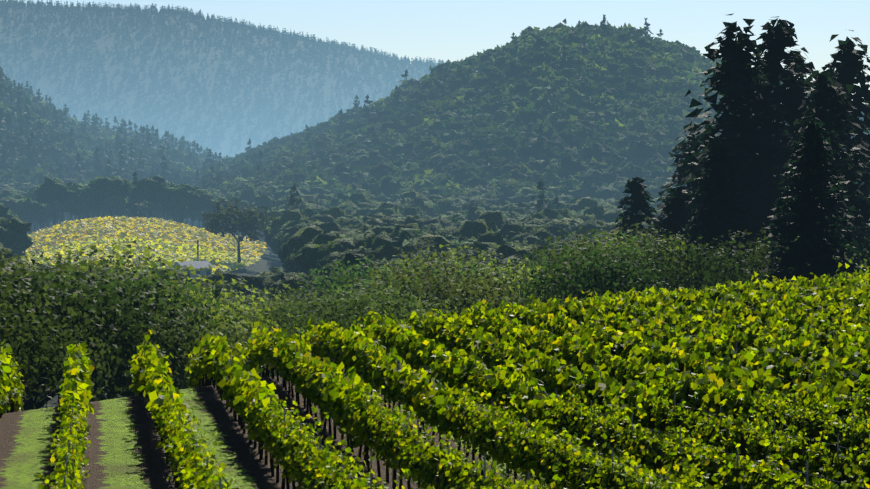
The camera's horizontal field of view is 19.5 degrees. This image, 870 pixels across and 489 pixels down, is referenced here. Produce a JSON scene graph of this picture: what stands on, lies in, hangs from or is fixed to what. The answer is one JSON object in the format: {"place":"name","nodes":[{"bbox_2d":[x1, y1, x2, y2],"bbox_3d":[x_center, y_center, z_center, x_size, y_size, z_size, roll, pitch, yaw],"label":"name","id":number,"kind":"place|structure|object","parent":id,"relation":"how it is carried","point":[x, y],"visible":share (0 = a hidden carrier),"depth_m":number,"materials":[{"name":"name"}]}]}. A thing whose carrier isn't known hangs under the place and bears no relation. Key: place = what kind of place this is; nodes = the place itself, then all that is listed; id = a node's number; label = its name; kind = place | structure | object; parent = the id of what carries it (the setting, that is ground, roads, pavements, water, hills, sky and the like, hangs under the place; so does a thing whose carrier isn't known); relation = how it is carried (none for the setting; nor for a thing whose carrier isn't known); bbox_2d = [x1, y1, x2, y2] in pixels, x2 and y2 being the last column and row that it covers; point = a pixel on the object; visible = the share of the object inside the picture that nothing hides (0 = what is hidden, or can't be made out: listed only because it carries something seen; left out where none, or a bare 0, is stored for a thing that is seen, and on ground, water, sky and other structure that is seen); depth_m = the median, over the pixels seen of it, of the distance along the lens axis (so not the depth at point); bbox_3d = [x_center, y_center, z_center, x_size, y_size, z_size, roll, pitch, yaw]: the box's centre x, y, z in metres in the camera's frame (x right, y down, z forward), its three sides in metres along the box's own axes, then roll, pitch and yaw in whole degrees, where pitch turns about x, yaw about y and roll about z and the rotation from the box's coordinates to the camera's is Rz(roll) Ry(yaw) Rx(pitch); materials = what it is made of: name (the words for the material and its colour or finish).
{"place":"outdoors","nodes":[
{"label":"outdoors","id":0,"kind":"place"},
{"bbox_2d":[14,359,642,487],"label":"vine drip hose","id":1,"kind":"object","parent":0,"point":[452,439],"visible":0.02,"depth_m":61.24,"materials":[{"name":"black plastic"}]},
{"bbox_2d":[0,86,863,310],"bbox_3d":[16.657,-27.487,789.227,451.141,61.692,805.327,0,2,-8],"label":"forest","id":2,"kind":"object","parent":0,"point":[60,193],"visible":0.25,"depth_m":819.09,"materials":[{"name":"green plant"}]},
{"bbox_2d":[0,6,866,488],"bbox_3d":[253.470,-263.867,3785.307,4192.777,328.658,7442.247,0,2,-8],"label":"ground terrain","id":3,"kind":"structure","parent":0,"point":[124,452],"depth_m":711.21,"materials":[{"name":"green plant"}]},
{"bbox_2d":[0,79,204,185],"bbox_3d":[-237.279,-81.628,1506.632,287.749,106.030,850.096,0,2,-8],"label":"hillside trees","id":4,"kind":"object","parent":3,"relation":"on","point":[66,155],"visible":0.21,"depth_m":1325.01,"materials":[{"name":"green plant"}]},
{"bbox_2d":[0,66,226,186],"bbox_3d":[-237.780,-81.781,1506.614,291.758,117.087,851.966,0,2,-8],"label":"forested hillside","id":5,"kind":"structure","parent":3,"relation":"on","point":[121,145],"depth_m":1390.70,"materials":[{"name":"green plant"}]},
{"bbox_2d":[21,215,267,274],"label":"distant vineyard","id":6,"kind":"object","parent":3,"relation":"on","point":[215,251],"visible":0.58,"depth_m":744.25,"materials":[{"name":"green plant"}]},
{"bbox_2d":[173,261,213,277],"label":"house","id":7,"kind":"structure","parent":3,"relation":"on","point":[196,265],"depth_m":635.27,"materials":[{"name":"beige"}]},
{"bbox_2d":[197,240,198,258],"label":"utility pole","id":8,"kind":"object","parent":3,"relation":"on","point":[197,249],"visible":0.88,"depth_m":696.13,"materials":[{"name":"brown"}]},
{"bbox_2d":[0,0,443,157],"bbox_3d":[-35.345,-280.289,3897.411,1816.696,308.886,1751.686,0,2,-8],"label":"mountain","id":9,"kind":"structure","parent":3,"relation":"on","point":[197,17],"depth_m":3709.64,"materials":[{"name":"green plant"}]},
{"bbox_2d":[202,199,276,266],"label":"tree","id":10,"kind":"object","parent":3,"relation":"on","point":[234,218],"depth_m":695.96,"materials":[{"name":"green plant"}]},
{"bbox_2d":[0,213,869,411],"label":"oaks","id":11,"kind":"object","parent":3,"relation":"on","point":[120,312],"depth_m":221.98,"materials":[{"name":"green plant"}]},
{"bbox_2d":[0,281,869,488],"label":"vine rows","id":12,"kind":"object","parent":3,"relation":"on","point":[715,466],"depth_m":57.92,"materials":[{"name":"plant"}]},
{"bbox_2d":[0,290,869,448],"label":"vine leaves","id":13,"kind":"object","parent":12,"relation":"attached to","point":[239,384],"visible":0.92,"depth_m":81.26,"materials":[{"name":"green plant"}]},
{"bbox_2d":[36,359,869,488],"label":"vine leaves","id":14,"kind":"object","parent":12,"relation":"attached to","point":[187,460],"visible":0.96,"depth_m":52.06,"materials":[{"name":"green plant"}]},
{"bbox_2d":[337,259,869,364],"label":"vine leaves","id":15,"kind":"object","parent":12,"relation":"attached to","point":[858,289],"visible":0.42,"depth_m":124.60,"materials":[{"name":"green plant"}]},
{"bbox_2d":[1,276,869,488],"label":"trellis posts","id":16,"kind":"object","parent":3,"relation":"on","point":[485,467],"visible":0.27,"depth_m":57.89,"materials":[{"name":"brown wood"}]},
{"bbox_2d":[185,14,869,201],"bbox_3d":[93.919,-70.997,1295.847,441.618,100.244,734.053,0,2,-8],"label":"hill trees","id":17,"kind":"object","parent":3,"relation":"on","point":[529,118],"visible":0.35,"depth_m":1149.75,"materials":[{"name":"green plant"}]},
{"bbox_2d":[604,13,869,286],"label":"conifer trees","id":18,"kind":"object","parent":3,"relation":"on","point":[745,167],"depth_m":292.83,"materials":[{"name":"green plant"}]},
{"bbox_2d":[0,0,869,103],"label":"sky","id":19,"kind":"structure","parent":0,"point":[453,30],"materials":[{"name":"blue"}]}
]}

